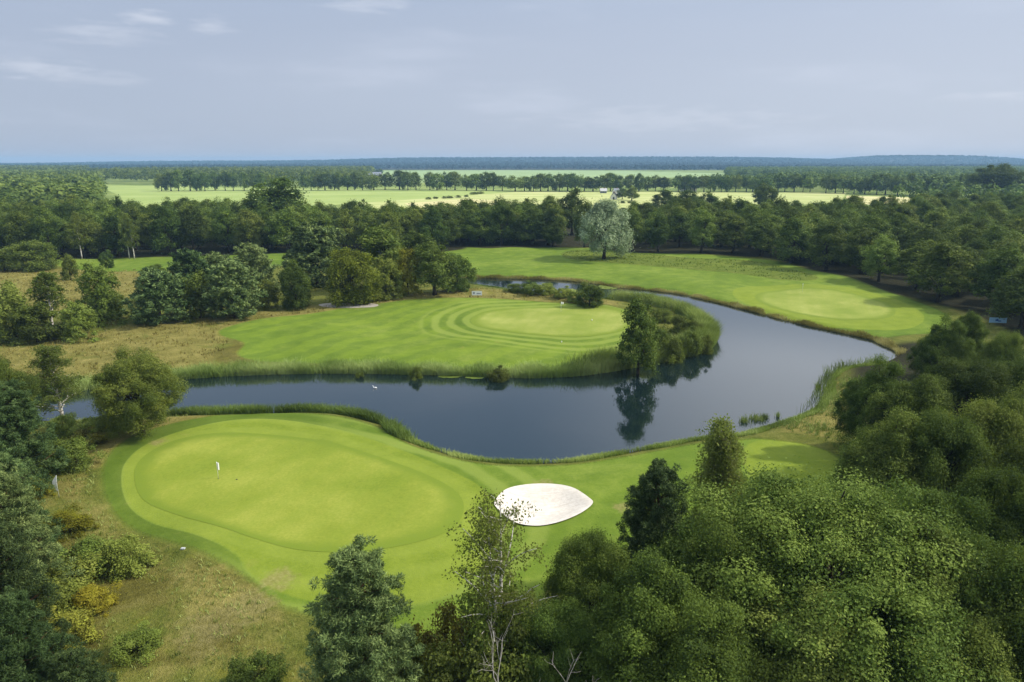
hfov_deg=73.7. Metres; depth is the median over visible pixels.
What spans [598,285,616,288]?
lily pads
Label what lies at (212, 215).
broadleaf tree
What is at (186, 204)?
oak tree
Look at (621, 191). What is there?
oak tree
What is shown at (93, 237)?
oak tree
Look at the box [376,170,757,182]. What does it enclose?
field
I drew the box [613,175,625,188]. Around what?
field tree
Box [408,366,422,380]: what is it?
shrub
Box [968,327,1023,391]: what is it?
oak tree
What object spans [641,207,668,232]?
broadleaf tree
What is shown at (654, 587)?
broadleaf tree
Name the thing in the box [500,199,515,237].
broadleaf tree
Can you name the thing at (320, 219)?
broadleaf tree
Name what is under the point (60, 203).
oak tree
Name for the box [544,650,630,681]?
dead tree
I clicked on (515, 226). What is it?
oak tree
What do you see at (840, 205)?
oak tree
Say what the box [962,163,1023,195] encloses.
oak tree
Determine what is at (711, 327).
reeds
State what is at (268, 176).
field tree
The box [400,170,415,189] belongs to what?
field tree
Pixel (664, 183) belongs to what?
field tree
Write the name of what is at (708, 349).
shrub
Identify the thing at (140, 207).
oak tree
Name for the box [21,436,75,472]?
shrub
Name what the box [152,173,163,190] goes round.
field tree
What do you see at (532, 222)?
oak tree
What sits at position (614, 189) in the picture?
farm house
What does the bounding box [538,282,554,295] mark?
shrub
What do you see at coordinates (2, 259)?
tree
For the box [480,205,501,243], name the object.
oak tree
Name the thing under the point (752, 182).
field tree
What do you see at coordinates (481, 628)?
shrub
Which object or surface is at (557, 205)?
oak tree
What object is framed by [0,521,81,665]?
pine tree
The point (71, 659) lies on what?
pine tree
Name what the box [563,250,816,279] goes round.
rough grass
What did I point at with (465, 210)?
oak tree
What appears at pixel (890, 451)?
broadleaf tree
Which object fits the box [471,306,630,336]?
putting green
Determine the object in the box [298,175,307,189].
field tree
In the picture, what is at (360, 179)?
field tree
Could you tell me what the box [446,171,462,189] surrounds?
field tree
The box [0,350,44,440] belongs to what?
oak tree
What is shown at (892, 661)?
oak tree
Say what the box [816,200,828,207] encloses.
broadleaf tree
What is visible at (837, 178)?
field tree
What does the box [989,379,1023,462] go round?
oak tree
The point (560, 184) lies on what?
field tree
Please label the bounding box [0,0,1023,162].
sky
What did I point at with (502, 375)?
shrub
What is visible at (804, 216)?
oak tree
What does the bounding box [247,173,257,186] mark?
field tree
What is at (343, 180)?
field tree
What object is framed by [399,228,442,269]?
oak tree
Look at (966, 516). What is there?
oak tree
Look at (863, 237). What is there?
broadleaf tree
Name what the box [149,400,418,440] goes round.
reeds
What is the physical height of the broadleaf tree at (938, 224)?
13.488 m
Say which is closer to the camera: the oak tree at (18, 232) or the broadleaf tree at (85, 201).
the oak tree at (18, 232)
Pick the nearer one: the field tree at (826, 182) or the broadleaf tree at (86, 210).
the broadleaf tree at (86, 210)
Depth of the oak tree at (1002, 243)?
166.90 m
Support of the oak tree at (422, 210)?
on the ground at (414, 327)
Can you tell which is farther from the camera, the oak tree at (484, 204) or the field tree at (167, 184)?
the field tree at (167, 184)
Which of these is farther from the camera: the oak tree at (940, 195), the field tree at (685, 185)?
the field tree at (685, 185)
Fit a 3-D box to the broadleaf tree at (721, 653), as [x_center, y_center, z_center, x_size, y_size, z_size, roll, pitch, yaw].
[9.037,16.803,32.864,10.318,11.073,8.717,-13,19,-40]
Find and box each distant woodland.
[0,165,376,181]
[0,168,108,205]
[668,165,1023,199]
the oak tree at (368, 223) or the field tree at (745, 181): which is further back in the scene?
the field tree at (745, 181)
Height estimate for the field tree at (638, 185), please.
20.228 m
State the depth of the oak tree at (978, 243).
166.73 m
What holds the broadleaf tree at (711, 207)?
on the ground at (414, 327)
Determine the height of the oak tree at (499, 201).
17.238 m
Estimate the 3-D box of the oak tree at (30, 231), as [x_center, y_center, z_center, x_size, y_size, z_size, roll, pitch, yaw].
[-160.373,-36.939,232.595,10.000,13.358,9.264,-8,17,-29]
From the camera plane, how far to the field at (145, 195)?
643.55 m
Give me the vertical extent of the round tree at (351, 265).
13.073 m
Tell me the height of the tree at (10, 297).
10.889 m
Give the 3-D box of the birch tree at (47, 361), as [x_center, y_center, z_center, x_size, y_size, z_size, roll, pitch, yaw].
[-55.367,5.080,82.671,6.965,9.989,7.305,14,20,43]
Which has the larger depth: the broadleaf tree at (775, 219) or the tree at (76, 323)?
the broadleaf tree at (775, 219)
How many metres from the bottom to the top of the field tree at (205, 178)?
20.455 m
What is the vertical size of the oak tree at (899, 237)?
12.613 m
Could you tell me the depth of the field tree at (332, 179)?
738.53 m
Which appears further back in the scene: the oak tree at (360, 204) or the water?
the oak tree at (360, 204)
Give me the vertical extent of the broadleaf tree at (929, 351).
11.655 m
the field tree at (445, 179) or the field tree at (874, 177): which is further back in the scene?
the field tree at (445, 179)
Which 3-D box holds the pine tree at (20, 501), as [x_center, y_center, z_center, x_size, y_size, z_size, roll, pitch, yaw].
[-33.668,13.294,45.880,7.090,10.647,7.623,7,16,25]
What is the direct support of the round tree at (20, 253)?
on the ground at (414, 327)
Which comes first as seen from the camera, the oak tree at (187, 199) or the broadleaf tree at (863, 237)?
the broadleaf tree at (863, 237)
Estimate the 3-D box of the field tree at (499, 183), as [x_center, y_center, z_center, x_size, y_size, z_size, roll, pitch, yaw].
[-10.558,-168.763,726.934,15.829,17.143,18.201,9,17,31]
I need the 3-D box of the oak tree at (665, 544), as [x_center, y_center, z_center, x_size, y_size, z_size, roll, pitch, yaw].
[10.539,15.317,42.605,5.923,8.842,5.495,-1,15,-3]
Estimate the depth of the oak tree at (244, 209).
254.85 m
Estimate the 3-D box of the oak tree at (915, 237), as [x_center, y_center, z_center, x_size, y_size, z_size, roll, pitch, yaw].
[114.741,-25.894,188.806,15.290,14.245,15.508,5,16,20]
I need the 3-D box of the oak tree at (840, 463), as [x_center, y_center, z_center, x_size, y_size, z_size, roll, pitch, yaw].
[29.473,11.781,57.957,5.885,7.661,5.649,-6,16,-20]
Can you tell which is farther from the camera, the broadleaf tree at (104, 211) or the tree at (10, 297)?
the broadleaf tree at (104, 211)
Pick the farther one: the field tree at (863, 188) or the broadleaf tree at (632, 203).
the field tree at (863, 188)
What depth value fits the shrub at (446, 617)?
38.52 m
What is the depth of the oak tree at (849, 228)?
212.10 m
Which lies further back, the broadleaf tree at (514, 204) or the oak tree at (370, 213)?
the broadleaf tree at (514, 204)
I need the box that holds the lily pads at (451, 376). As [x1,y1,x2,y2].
[438,375,461,377]
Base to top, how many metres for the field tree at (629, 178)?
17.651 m
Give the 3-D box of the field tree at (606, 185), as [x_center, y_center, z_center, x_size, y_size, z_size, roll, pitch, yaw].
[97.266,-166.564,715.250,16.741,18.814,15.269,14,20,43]
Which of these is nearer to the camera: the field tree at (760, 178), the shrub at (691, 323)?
the shrub at (691, 323)
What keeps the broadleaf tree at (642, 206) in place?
on the ground at (414, 327)
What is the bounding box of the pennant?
[52,476,59,497]
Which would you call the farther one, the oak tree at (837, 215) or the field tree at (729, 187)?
the field tree at (729, 187)
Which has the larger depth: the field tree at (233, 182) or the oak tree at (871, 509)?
the field tree at (233, 182)
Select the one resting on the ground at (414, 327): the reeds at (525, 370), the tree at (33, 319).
the tree at (33, 319)
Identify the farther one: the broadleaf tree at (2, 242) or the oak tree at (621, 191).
the oak tree at (621, 191)
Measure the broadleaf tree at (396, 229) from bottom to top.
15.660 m
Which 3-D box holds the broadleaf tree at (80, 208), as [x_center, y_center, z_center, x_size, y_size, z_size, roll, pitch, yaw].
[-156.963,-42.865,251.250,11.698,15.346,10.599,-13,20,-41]
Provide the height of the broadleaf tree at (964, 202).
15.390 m
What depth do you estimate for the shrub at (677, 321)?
120.87 m
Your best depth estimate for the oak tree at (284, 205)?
256.18 m
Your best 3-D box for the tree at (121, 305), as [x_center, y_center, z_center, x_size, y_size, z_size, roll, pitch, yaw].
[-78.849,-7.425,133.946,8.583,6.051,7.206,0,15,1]
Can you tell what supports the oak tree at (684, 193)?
on the ground at (414, 327)
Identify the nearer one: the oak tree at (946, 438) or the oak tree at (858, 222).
the oak tree at (946, 438)
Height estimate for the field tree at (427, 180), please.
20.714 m
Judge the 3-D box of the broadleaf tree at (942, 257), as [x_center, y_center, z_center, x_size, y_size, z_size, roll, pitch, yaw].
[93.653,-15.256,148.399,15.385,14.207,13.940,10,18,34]
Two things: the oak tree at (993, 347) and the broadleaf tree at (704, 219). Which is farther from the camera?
the broadleaf tree at (704, 219)
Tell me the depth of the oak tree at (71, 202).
255.17 m
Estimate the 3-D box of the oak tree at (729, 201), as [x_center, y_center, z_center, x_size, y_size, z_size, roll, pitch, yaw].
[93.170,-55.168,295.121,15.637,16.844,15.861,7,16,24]
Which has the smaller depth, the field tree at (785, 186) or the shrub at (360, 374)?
the shrub at (360, 374)
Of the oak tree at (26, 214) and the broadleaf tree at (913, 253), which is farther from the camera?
the oak tree at (26, 214)
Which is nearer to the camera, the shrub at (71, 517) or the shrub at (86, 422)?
the shrub at (71, 517)
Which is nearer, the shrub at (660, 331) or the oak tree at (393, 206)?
the shrub at (660, 331)
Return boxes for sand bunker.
[494,483,592,525]
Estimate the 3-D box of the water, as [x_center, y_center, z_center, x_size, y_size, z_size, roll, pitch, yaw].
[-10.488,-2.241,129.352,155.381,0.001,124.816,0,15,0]
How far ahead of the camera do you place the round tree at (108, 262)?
198.41 m
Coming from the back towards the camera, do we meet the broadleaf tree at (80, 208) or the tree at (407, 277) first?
the broadleaf tree at (80, 208)
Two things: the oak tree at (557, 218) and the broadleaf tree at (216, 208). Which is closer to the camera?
the oak tree at (557, 218)
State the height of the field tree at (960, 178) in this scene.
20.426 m
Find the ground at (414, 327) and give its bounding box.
[0,157,1023,681]
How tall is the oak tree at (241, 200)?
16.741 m
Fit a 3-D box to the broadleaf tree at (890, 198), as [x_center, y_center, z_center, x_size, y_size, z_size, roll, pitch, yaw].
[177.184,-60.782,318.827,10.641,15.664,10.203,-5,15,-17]
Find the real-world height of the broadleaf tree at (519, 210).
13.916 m
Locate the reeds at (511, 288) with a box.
[467,281,608,298]
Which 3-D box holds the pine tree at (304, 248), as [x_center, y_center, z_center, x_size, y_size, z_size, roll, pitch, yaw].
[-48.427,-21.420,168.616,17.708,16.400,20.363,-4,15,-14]
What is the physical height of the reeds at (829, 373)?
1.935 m
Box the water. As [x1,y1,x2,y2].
[33,278,896,462]
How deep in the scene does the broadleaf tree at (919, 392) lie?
63.79 m
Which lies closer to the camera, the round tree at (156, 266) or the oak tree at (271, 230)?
the round tree at (156, 266)
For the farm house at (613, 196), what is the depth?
556.66 m
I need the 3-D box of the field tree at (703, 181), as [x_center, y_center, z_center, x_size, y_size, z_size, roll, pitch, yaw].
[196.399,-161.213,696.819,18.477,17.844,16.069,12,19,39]
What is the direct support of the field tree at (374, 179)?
on the field at (145, 195)
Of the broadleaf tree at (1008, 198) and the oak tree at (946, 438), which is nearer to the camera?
the oak tree at (946, 438)
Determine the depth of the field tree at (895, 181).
626.11 m
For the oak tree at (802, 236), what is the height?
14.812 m
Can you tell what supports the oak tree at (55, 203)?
on the ground at (414, 327)
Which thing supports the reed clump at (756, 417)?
in the water
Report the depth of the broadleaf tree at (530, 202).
271.11 m
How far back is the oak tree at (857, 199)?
296.26 m
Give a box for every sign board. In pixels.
[472,291,481,294]
[989,317,1006,325]
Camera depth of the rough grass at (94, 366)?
122.51 m
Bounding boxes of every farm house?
[599,187,606,192]
[610,192,616,199]
[612,187,619,193]
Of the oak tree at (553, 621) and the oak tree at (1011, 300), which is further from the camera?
the oak tree at (1011, 300)
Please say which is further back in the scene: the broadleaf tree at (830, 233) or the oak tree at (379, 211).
the oak tree at (379, 211)
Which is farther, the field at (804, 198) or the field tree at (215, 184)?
the field tree at (215, 184)
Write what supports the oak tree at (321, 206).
on the ground at (414, 327)
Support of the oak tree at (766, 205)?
on the ground at (414, 327)
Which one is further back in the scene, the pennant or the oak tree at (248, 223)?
the oak tree at (248, 223)
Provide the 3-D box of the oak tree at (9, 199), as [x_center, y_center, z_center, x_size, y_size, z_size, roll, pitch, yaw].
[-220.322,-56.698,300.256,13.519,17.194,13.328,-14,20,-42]
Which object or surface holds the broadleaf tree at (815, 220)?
on the ground at (414, 327)
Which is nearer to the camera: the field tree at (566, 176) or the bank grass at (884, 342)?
the bank grass at (884, 342)
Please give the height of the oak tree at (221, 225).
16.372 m
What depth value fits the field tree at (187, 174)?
717.86 m
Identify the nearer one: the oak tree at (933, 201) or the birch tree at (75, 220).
the birch tree at (75, 220)
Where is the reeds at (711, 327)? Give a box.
[553,289,726,376]
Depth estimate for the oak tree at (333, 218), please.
243.60 m
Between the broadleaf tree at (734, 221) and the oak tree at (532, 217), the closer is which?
the broadleaf tree at (734, 221)
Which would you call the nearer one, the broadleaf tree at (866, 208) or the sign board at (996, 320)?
the sign board at (996, 320)
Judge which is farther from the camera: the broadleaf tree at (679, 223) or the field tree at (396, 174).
the field tree at (396, 174)
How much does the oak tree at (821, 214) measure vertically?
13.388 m
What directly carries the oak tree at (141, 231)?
on the ground at (414, 327)
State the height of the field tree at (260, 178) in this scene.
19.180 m
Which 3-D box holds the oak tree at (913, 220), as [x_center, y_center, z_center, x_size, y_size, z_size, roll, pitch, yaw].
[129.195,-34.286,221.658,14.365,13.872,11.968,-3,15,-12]
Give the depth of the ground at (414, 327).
80.07 m
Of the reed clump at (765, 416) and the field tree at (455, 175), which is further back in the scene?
the field tree at (455, 175)
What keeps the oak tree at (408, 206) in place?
on the ground at (414, 327)
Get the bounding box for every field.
[106,185,521,207]
[356,192,658,209]
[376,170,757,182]
[405,199,495,207]
[639,192,845,203]
[846,196,961,204]
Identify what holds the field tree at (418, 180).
on the field at (145, 195)
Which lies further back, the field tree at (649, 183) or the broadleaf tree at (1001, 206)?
the field tree at (649, 183)
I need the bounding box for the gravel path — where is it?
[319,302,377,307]
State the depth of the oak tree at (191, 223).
226.69 m
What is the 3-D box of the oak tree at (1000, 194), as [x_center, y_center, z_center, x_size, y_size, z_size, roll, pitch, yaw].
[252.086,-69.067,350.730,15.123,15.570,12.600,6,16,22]
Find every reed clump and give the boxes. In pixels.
[738,416,751,422]
[745,412,765,422]
[760,413,769,418]
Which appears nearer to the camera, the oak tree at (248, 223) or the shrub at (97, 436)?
the shrub at (97, 436)
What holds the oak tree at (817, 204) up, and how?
on the ground at (414, 327)
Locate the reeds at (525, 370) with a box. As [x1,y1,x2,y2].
[34,337,718,396]
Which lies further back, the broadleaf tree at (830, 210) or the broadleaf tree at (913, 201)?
the broadleaf tree at (913, 201)
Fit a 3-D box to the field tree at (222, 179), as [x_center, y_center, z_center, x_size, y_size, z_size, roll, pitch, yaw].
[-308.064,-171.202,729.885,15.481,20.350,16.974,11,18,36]
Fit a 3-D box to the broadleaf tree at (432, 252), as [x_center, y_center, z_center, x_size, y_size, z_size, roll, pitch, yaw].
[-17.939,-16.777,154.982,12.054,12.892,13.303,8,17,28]
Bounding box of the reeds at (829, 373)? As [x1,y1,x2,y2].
[800,353,894,410]
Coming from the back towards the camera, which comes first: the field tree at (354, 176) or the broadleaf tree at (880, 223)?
the field tree at (354, 176)
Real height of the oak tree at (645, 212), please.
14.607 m
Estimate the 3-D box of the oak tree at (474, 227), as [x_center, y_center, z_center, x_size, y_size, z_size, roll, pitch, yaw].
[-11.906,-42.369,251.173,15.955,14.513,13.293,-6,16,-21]
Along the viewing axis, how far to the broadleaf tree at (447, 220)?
241.46 m
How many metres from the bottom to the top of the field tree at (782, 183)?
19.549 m
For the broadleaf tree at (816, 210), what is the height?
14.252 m
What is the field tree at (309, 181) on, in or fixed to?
on the field at (145, 195)
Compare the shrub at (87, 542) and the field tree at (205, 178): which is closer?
the shrub at (87, 542)
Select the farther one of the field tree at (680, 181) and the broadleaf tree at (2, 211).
the field tree at (680, 181)
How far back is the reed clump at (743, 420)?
83.14 m
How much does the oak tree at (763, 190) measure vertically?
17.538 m
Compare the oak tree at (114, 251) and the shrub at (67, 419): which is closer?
the shrub at (67, 419)
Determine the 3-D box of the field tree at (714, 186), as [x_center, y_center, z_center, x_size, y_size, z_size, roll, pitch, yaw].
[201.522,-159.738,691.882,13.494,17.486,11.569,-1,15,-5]
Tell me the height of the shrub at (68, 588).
3.566 m
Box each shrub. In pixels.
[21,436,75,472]
[27,546,107,621]
[30,472,56,498]
[31,603,106,662]
[40,501,102,543]
[45,411,77,437]
[50,435,107,473]
[51,533,126,582]
[59,559,98,586]
[65,580,122,617]
[67,415,121,442]
[68,425,110,448]
[91,530,160,583]
[106,618,163,666]
[217,646,292,681]
[355,371,365,377]
[368,628,461,681]
[403,594,479,681]
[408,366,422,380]
[417,609,541,681]
[452,567,571,681]
[484,364,509,382]
[502,283,523,292]
[519,279,542,294]
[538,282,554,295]
[550,286,571,297]
[566,290,578,302]
[648,304,672,322]
[648,324,672,345]
[656,336,684,364]
[661,314,691,335]
[677,323,704,356]
[681,319,704,334]
[701,333,713,354]
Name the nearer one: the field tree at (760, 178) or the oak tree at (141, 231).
the oak tree at (141, 231)
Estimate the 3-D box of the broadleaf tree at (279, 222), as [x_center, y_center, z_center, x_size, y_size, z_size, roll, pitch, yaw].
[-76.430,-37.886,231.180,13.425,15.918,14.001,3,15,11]
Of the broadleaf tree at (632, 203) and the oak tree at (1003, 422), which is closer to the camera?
the oak tree at (1003, 422)
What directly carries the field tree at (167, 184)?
on the field at (145, 195)
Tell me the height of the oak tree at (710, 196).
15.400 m
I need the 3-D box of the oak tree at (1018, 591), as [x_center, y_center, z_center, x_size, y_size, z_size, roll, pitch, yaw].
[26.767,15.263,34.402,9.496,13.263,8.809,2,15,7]
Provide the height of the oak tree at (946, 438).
12.917 m
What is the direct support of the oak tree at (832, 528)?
on the ground at (414, 327)
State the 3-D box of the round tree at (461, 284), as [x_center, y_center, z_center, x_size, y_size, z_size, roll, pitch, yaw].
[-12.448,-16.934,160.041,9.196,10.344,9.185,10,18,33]
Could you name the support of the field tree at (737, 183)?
on the ground at (414, 327)
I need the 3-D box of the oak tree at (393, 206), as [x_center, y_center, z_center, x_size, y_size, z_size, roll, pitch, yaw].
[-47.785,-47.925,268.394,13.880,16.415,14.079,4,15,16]
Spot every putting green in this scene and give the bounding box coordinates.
[134,432,463,551]
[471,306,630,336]
[755,287,895,319]
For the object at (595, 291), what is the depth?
143.86 m
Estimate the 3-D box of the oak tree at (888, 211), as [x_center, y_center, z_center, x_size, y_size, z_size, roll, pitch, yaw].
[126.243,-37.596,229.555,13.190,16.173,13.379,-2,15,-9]
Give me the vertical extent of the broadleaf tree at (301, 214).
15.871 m
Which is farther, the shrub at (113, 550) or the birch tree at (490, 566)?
the shrub at (113, 550)
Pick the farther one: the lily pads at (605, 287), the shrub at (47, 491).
the lily pads at (605, 287)
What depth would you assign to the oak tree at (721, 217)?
242.66 m
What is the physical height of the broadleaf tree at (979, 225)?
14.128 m
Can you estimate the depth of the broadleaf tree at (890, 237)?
189.41 m
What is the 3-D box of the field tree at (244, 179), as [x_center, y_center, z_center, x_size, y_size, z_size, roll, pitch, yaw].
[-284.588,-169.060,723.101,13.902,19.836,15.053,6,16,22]
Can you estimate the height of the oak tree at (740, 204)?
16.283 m
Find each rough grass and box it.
[0,268,606,373]
[41,415,305,681]
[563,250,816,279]
[771,371,866,449]
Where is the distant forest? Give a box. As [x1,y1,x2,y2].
[0,155,1023,170]
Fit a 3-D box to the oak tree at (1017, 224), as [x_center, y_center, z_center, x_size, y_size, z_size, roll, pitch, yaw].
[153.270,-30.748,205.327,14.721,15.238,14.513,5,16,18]
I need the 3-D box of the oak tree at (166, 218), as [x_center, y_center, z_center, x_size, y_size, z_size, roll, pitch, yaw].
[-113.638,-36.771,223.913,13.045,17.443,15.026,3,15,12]
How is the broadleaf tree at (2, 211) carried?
on the ground at (414, 327)
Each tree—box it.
[0,200,13,214]
[0,205,32,248]
[0,207,5,219]
[0,219,20,248]
[0,245,23,271]
[0,277,34,345]
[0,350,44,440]
[0,379,71,491]
[0,440,65,556]
[0,463,85,597]
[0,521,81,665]
[0,585,79,681]
[1,193,18,207]
[1,301,67,345]
[2,239,61,272]
[7,198,34,237]
[24,270,68,323]
[24,344,88,418]
[25,202,67,256]
[27,214,47,249]
[41,640,117,681]
[45,300,102,344]
[47,197,60,207]
[48,197,67,205]
[49,214,73,254]
[51,199,77,231]
[60,253,80,280]
[62,193,80,202]
[64,212,107,256]
[65,200,77,213]
[69,210,88,258]
[71,259,129,327]
[74,197,93,207]
[76,204,95,244]
[77,203,104,252]
[83,343,193,442]
[91,199,123,213]
[95,203,119,220]
[95,290,132,319]
[96,215,119,252]
[97,249,114,267]
[99,212,133,256]
[111,194,126,211]
[115,200,144,249]
[117,211,135,258]
[117,267,196,325]
[124,218,140,258]
[132,203,149,242]
[134,209,164,252]
[139,264,166,275]
[142,202,173,215]
[144,205,185,254]
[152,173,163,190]
[161,197,172,207]
[162,171,176,190]
[165,248,216,298]
[168,206,183,247]
[169,169,184,190]
[170,195,189,207]
[171,196,194,210]
[172,203,211,250]
[176,201,202,243]
[176,266,215,323]
[181,170,197,190]
[184,210,214,248]
[189,198,213,218]
[190,175,198,190]
[196,171,211,190]
[198,205,212,240]
[198,257,267,319]
[200,198,216,207]
[202,251,231,289]
[205,206,230,244]
[208,203,238,251]
[209,195,221,208]
[210,171,220,189]
[210,202,221,213]
[212,211,246,247]
[215,197,237,212]
[217,171,229,190]
[226,172,238,190]
[229,208,268,247]
[232,242,281,296]
[234,197,251,210]
[236,199,257,211]
[236,205,248,218]
[238,172,249,190]
[241,176,309,213]
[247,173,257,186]
[251,203,279,250]
[253,173,266,189]
[255,279,280,310]
[259,205,278,247]
[262,206,306,249]
[263,172,276,188]
[277,258,314,310]
[278,201,297,213]
[281,222,347,287]
[284,204,311,236]
[297,533,425,681]
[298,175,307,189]
[299,204,320,214]
[303,174,316,189]
[306,209,342,246]
[309,205,327,216]
[313,173,322,188]
[316,173,334,189]
[316,202,337,217]
[320,245,385,307]
[328,174,339,189]
[330,208,355,243]
[331,213,354,246]
[334,171,345,189]
[334,206,359,247]
[338,199,359,215]
[339,175,354,189]
[349,205,368,239]
[350,171,358,189]
[355,214,376,248]
[355,223,412,291]
[356,175,366,189]
[356,211,377,231]
[357,198,368,209]
[363,174,382,189]
[364,204,381,213]
[372,255,408,300]
[373,205,384,221]
[375,205,405,241]
[376,200,406,238]
[377,172,392,189]
[384,198,397,212]
[391,246,424,294]
[392,170,406,189]
[398,206,406,213]
[399,209,422,240]
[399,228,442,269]
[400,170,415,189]
[400,205,414,232]
[404,202,419,209]
[409,239,462,295]
[410,172,422,189]
[410,204,427,222]
[414,204,450,242]
[421,203,433,210]
[423,171,434,189]
[427,172,444,189]
[427,204,456,244]
[427,208,463,247]
[436,199,452,215]
[439,251,479,292]
[440,172,452,189]
[442,486,570,679]
[444,202,457,214]
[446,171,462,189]
[450,212,469,243]
[452,197,479,242]
[457,206,496,245]
[459,174,471,190]
[465,174,485,190]
[473,199,490,240]
[477,613,539,681]
[478,172,492,190]
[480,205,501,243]
[486,200,517,244]
[488,172,497,190]
[491,194,509,211]
[494,175,507,190]
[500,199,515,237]
[502,208,524,242]
[504,175,526,190]
[510,199,523,235]
[513,594,624,681]
[514,201,550,244]
[514,205,525,240]
[519,198,537,207]
[520,176,529,190]
[523,205,543,242]
[527,175,538,191]
[529,206,569,246]
[533,198,564,240]
[534,173,547,190]
[537,517,632,671]
[539,173,555,190]
[541,203,568,232]
[541,220,562,246]
[542,192,565,227]
[542,200,564,216]
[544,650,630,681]
[553,172,565,191]
[557,186,582,234]
[558,173,573,190]
[566,173,585,189]
[572,196,594,247]
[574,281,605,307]
[574,536,710,681]
[576,195,637,258]
[578,176,590,190]
[585,176,603,190]
[599,173,610,187]
[603,173,617,190]
[610,586,763,681]
[611,457,698,588]
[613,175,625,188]
[615,187,625,198]
[615,294,662,374]
[619,206,648,249]
[623,174,635,189]
[623,186,639,200]
[625,205,643,246]
[629,200,639,207]
[634,173,644,191]
[636,200,654,216]
[640,176,654,190]
[640,203,658,226]
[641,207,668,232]
[642,210,661,238]
[645,212,675,251]
[645,513,711,578]
[649,188,678,207]
[650,175,661,190]
[656,449,1018,681]
[657,176,671,188]
[663,194,688,215]
[664,200,688,240]
[666,207,694,246]
[668,197,699,220]
[668,503,837,681]
[673,177,683,191]
[678,189,702,205]
[680,176,691,189]
[683,413,754,535]
[685,204,718,242]
[685,207,718,251]
[690,177,702,190]
[690,197,709,209]
[697,191,719,204]
[699,174,710,191]
[702,574,883,681]
[704,202,717,213]
[705,175,716,191]
[708,207,738,246]
[712,197,727,208]
[715,175,728,191]
[715,212,751,252]
[717,195,740,212]
[717,201,736,213]
[723,177,732,191]
[729,173,743,191]
[730,197,746,216]
[737,203,766,247]
[741,175,750,191]
[743,217,779,255]
[744,178,761,191]
[751,182,778,203]
[752,208,785,251]
[754,201,775,213]
[755,177,770,186]
[766,202,800,212]
[768,214,812,262]
[771,194,788,208]
[775,174,788,191]
[777,206,801,245]
[780,177,791,191]
[780,211,818,258]
[787,173,803,191]
[790,201,802,211]
[798,174,808,188]
[798,204,821,216]
[801,200,822,212]
[803,203,820,212]
[805,212,829,249]
[805,218,854,269]
[806,178,816,191]
[811,212,832,222]
[811,220,850,263]
[812,582,980,681]
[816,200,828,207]
[818,201,836,218]
[819,173,834,192]
[826,349,909,447]
[827,438,885,490]
[829,195,846,214]
[829,206,860,229]
[830,174,848,192]
[830,198,849,215]
[832,402,950,505]
[834,212,857,245]
[835,479,918,582]
[836,225,888,272]
[837,175,850,192]
[842,507,989,681]
[844,203,866,219]
[846,177,860,193]
[846,195,865,207]
[847,208,863,223]
[852,214,862,228]
[852,370,958,438]
[853,202,871,215]
[854,212,898,257]
[856,228,895,259]
[857,177,873,193]
[857,206,891,239]
[858,233,900,281]
[868,172,887,194]
[870,195,888,208]
[870,201,893,214]
[872,478,1003,605]
[873,401,1006,506]
[876,173,894,194]
[877,205,897,226]
[882,200,916,220]
[885,194,898,206]
[886,211,918,241]
[889,175,908,194]
[894,224,925,255]
[895,238,936,288]
[899,221,946,262]
[900,199,916,214]
[902,204,918,220]
[902,214,929,238]
[904,239,976,301]
[904,310,978,385]
[905,173,917,194]
[908,193,943,206]
[909,194,925,206]
[911,196,925,211]
[913,229,944,266]
[915,197,940,219]
[915,199,936,224]
[918,353,1020,416]
[921,206,957,226]
[922,174,946,192]
[927,218,954,234]
[931,189,955,200]
[931,581,1023,681]
[935,175,952,189]
[935,197,952,208]
[936,219,970,243]
[937,245,989,296]
[938,309,992,364]
[938,383,1023,486]
[942,222,986,249]
[943,431,1023,543]
[944,210,979,225]
[947,198,972,212]
[947,458,1023,547]
[947,524,1023,667]
[948,189,967,201]
[951,174,963,195]
[954,237,989,282]
[957,537,1023,681]
[961,246,1023,310]
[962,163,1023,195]
[963,342,1023,402]
[965,192,982,202]
[965,208,997,224]
[966,217,989,235]
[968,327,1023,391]
[972,221,1023,250]
[978,241,1023,281]
[979,199,1008,223]
[979,216,1001,226]
[984,266,1023,329]
[986,231,1023,255]
[988,201,1007,212]
[989,197,1006,208]
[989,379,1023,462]
[992,254,1023,295]
[996,191,1006,201]
[1001,193,1016,210]
[1003,217,1023,239]
[1006,192,1023,209]
[1006,195,1023,213]
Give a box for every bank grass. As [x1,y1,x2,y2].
[394,359,888,463]
[461,274,906,354]
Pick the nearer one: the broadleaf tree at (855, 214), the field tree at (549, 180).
the broadleaf tree at (855, 214)
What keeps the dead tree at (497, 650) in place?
on the ground at (414, 327)
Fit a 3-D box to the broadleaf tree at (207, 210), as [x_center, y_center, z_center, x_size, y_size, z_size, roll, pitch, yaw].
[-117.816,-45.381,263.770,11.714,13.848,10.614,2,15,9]
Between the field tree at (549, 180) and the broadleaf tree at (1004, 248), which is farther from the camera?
the field tree at (549, 180)
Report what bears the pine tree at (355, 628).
on the ground at (414, 327)
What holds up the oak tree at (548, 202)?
on the ground at (414, 327)
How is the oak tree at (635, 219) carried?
on the ground at (414, 327)

